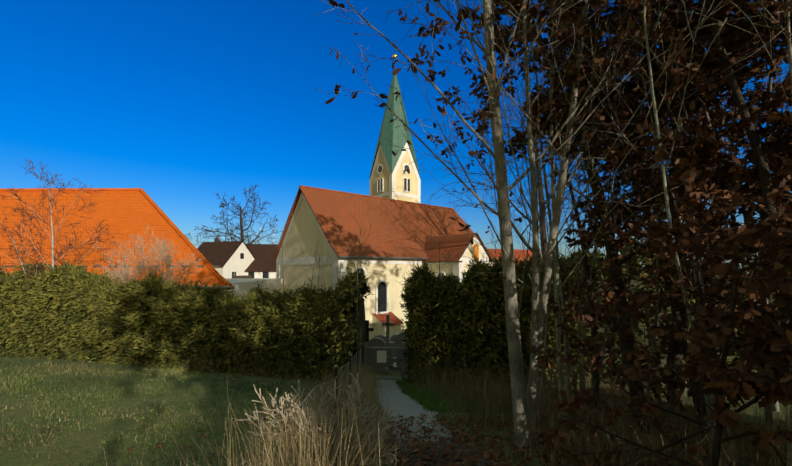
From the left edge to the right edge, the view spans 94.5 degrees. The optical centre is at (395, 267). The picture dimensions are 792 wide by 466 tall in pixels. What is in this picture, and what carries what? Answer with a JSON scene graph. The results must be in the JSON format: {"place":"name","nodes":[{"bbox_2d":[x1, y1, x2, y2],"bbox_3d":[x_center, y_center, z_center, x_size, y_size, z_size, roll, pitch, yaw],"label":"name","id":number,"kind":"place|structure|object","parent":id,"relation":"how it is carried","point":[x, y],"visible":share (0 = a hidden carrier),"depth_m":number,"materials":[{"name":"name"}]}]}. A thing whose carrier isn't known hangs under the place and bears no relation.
{"place":"outdoors","nodes":[
{"label":"outdoors","id":0,"kind":"place"},
{"bbox_2d":[5,265,282,300],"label":"barn walls","id":1,"kind":"structure","parent":0,"point":[240,285],"depth_m":25.42,"materials":[{"name":"white paint"}]},
{"bbox_2d":[280,150,491,339],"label":"church walls","id":2,"kind":"structure","parent":0,"point":[305,235],"depth_m":28.61,"materials":[{"name":"beige paint"}]},
{"bbox_2d":[273,185,497,261],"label":"church roof","id":3,"kind":"structure","parent":2,"relation":"on","point":[396,228],"depth_m":30.11,"materials":[{"name":"red tile"}]},
{"bbox_2d":[372,312,403,336],"bbox_3d":[-0.565,4.701,26.832,1.800,2.620,1.500,0,0,-39],"label":"church porch","id":4,"kind":"object","parent":2,"relation":"attached to","point":[377,321],"visible":0.59,"depth_m":26.62,"materials":[{"name":"beige paint"}]},
{"bbox_2d":[0,272,789,465],"bbox_3d":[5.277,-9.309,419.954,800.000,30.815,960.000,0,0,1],"label":"ground","id":5,"kind":"structure","parent":0,"point":[73,446],"depth_m":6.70,"materials":[{"name":"green plant"}]},
{"bbox_2d":[0,212,65,301],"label":"bush","id":6,"kind":"object","parent":5,"relation":"on","point":[24,253],"visible":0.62,"depth_m":15.85,"materials":[{"name":"brown plant"}]},
{"bbox_2d":[0,158,126,271],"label":"birch","id":7,"kind":"object","parent":5,"relation":"on","point":[51,226],"visible":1,"depth_m":15.78,"materials":[{"name":"brown plant"}]},
{"bbox_2d":[0,188,231,286],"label":"barn roof","id":8,"kind":"structure","parent":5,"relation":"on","point":[127,212],"depth_m":24.31,"materials":[{"name":"orange tile"}]},
{"bbox_2d":[83,224,209,286],"bbox_3d":[-11.940,1.133,17.534,6.408,6.224,4.418,0,0,1],"label":"pale shrub","id":9,"kind":"object","parent":5,"relation":"on","point":[139,268],"visible":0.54,"depth_m":17.21,"materials":[{"name":"beige plant"}]},
{"bbox_2d":[0,260,374,381],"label":"hedge","id":10,"kind":"object","parent":5,"relation":"on","point":[72,312],"visible":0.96,"depth_m":13.60,"materials":[{"name":"green plant"}]},
{"bbox_2d":[184,233,208,245],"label":"tree","id":11,"kind":"object","parent":5,"relation":"on","point":[197,239],"visible":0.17,"depth_m":112.55,"materials":[{"name":"brown plant"}]},
{"bbox_2d":[214,238,253,277],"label":"house walls","id":12,"kind":"structure","parent":5,"relation":"on","point":[239,262],"depth_m":68.72,"materials":[{"name":"white paint"}]},
{"bbox_2d":[197,241,256,266],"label":"house roof","id":13,"kind":"object","parent":12,"relation":"on","point":[220,254],"visible":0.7,"depth_m":69.14,"materials":[{"name":"tile"}]},
{"bbox_2d":[194,185,281,251],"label":"tree","id":14,"kind":"object","parent":5,"relation":"on","point":[241,234],"visible":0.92,"depth_m":79.11,"materials":[{"name":"brown plant"}]},
{"bbox_2d":[246,272,275,277],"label":"house walls","id":15,"kind":"structure","parent":5,"relation":"on","point":[263,275],"depth_m":71.18,"materials":[{"name":"white paint"}]},
{"bbox_2d":[244,244,278,271],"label":"house roof","id":16,"kind":"object","parent":15,"relation":"on","point":[263,254],"visible":0.3,"depth_m":73.25,"materials":[{"name":"tile"}]},
{"bbox_2d":[236,373,399,465],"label":"withered shrub","id":17,"kind":"object","parent":5,"relation":"on","point":[349,407],"visible":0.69,"depth_m":3.72,"materials":[{"name":"beige plant"}]},
{"bbox_2d":[299,343,362,465],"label":"wire fence","id":18,"kind":"object","parent":5,"relation":"on","point":[344,372],"visible":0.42,"depth_m":4.90,"materials":[{"name":"metal"}]},
{"bbox_2d":[256,212,461,343],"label":"hedge saplings","id":19,"kind":"object","parent":5,"relation":"on","point":[319,262],"visible":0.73,"depth_m":12.41,"materials":[{"name":"brown plant"}]},
{"bbox_2d":[364,342,404,380],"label":"cemetery gate","id":20,"kind":"structure","parent":5,"relation":"on","point":[381,356],"depth_m":12.41,"materials":[{"name":"metal"}]},
{"bbox_2d":[272,143,498,313],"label":"church trim","id":21,"kind":"structure","parent":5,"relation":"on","point":[381,296],"depth_m":28.55,"materials":[{"name":"white paint"}]},
{"bbox_2d":[369,69,420,178],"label":"church spire","id":22,"kind":"structure","parent":21,"relation":"on","point":[392,134],"depth_m":43.76,"materials":[{"name":"green metal"}]},
{"bbox_2d":[366,315,407,373],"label":"gravestones","id":23,"kind":"object","parent":5,"relation":"on","point":[393,355],"visible":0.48,"depth_m":14.81,"materials":[{"name":"stone"}]},
{"bbox_2d":[26,350,791,465],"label":"dry grass tufts","id":24,"kind":"object","parent":5,"relation":"on","point":[365,384],"visible":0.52,"depth_m":4.90,"materials":[{"name":"beige plant"}]},
{"bbox_2d":[128,386,786,465],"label":"leaf litter","id":25,"kind":"object","parent":5,"relation":"on","point":[474,456],"visible":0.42,"depth_m":5.71,"materials":[{"name":"brown plant"}]},
{"bbox_2d":[399,251,603,386],"bbox_3d":[3.407,1.798,12.434,6.758,4.926,2.990,0,0,-9],"label":"hedge","id":26,"kind":"object","parent":5,"relation":"on","point":[464,319],"visible":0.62,"depth_m":11.74,"materials":[{"name":"green plant"}]},
{"bbox_2d":[416,33,599,257],"bbox_3d":[9.186,-5.100,27.620,14.690,22.120,16.748,0,0,38],"label":"bare tree","id":27,"kind":"object","parent":5,"relation":"on","point":[538,179],"visible":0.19,"depth_m":26.21,"materials":[{"name":"brown plant"}]},
{"bbox_2d":[314,0,784,447],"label":"tree","id":28,"kind":"object","parent":5,"relation":"on","point":[521,398],"visible":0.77,"depth_m":5.66,"materials":[{"name":"grey plant"}]},
{"bbox_2d":[437,0,791,465],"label":"saplings","id":29,"kind":"object","parent":5,"relation":"on","point":[708,401],"visible":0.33,"depth_m":6.69,"materials":[{"name":"brown plant"}]},
{"bbox_2d":[457,0,791,434],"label":"oak","id":30,"kind":"object","parent":5,"relation":"on","point":[596,186],"visible":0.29,"depth_m":6.16,"materials":[{"name":"brown plant"}]},
{"bbox_2d":[506,7,763,246],"bbox_3d":[12.791,-4.953,20.786,12.775,19.605,14.644,0,0,1],"label":"bare tree","id":31,"kind":"object","parent":5,"relation":"on","point":[549,164],"visible":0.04,"depth_m":20.70,"materials":[{"name":"brown plant"}]},
{"bbox_2d":[491,1,791,410],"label":"young oak","id":32,"kind":"object","parent":5,"relation":"on","point":[563,106],"visible":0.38,"depth_m":6.96,"materials":[{"name":"brown plant"}]},
{"bbox_2d":[493,0,791,404],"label":"oak","id":33,"kind":"object","parent":5,"relation":"on","point":[675,358],"visible":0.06,"depth_m":7.80,"materials":[{"name":"brown plant"}]},
{"bbox_2d":[494,0,791,434],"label":"young oak","id":34,"kind":"object","parent":5,"relation":"on","point":[706,144],"visible":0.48,"depth_m":5.18,"materials":[{"name":"brown plant"}]},
{"bbox_2d":[557,93,749,258],"bbox_3d":[20.980,-4.555,29.027,14.517,21.354,14.197,0,0,1],"label":"bare tree","id":35,"kind":"object","parent":5,"relation":"on","point":[657,188],"visible":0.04,"depth_m":29.92,"materials":[{"name":"brown plant"}]},
{"bbox_2d":[528,212,791,465],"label":"oak shrub","id":36,"kind":"object","parent":5,"relation":"on","point":[721,415],"visible":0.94,"depth_m":3.16,"materials":[{"name":"brown plant"}]},
{"bbox_2d":[530,174,791,465],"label":"oak shrub","id":37,"kind":"object","parent":5,"relation":"on","point":[692,199],"visible":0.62,"depth_m":4.46,"materials":[{"name":"brown plant"}]},
{"bbox_2d":[532,0,791,465],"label":"young oak","id":38,"kind":"object","parent":5,"relation":"on","point":[753,133],"visible":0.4,"depth_m":5.22,"materials":[{"name":"brown plant"}]},
{"bbox_2d":[542,0,791,380],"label":"young oak","id":39,"kind":"object","parent":5,"relation":"on","point":[763,99],"visible":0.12,"depth_m":7.79,"materials":[{"name":"brown plant"}]},
{"bbox_2d":[554,0,791,311],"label":"oak","id":40,"kind":"object","parent":5,"relation":"on","point":[727,163],"visible":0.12,"depth_m":5.75,"materials":[{"name":"brown plant"}]},
{"bbox_2d":[560,239,789,383],"bbox_3d":[33.335,2.587,21.273,57.119,7.599,4.136,0,0,-16],"label":"hedge","id":41,"kind":"object","parent":5,"relation":"on","point":[733,356],"visible":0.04,"depth_m":13.34,"materials":[{"name":"green"}]},
{"bbox_2d":[642,0,791,114],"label":"branch","id":42,"kind":"object","parent":5,"relation":"on","point":[755,65],"visible":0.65,"depth_m":4.57,"materials":[{"name":"brown plant"}]},
{"bbox_2d":[673,314,791,449],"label":"branch","id":43,"kind":"object","parent":5,"relation":"on","point":[749,384],"visible":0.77,"depth_m":2.55,"materials":[{"name":"brown plant"}]},
{"bbox_2d":[711,144,790,204],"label":"branch","id":44,"kind":"object","parent":5,"relation":"on","point":[753,190],"visible":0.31,"depth_m":5.21,"materials":[{"name":"brown plant"}]},
{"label":"house walls","id":45,"kind":"object","parent":5,"relation":"on","visible":0},
{"bbox_2d":[488,249,531,264],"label":"house roof","id":46,"kind":"object","parent":45,"relation":"on","point":[521,253],"depth_m":68.26,"materials":[{"name":"red tile"}]},
{"bbox_2d":[0,0,791,267],"label":"sky","id":47,"kind":"structure","parent":0,"point":[185,103],"materials":[{"name":"blue"}]},
{"bbox_2d":[375,380,508,465],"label":"foot path","id":48,"kind":"structure","parent":0,"point":[413,410],"depth_m":6.69,"materials":[{"name":"grey gravel"}]}
]}

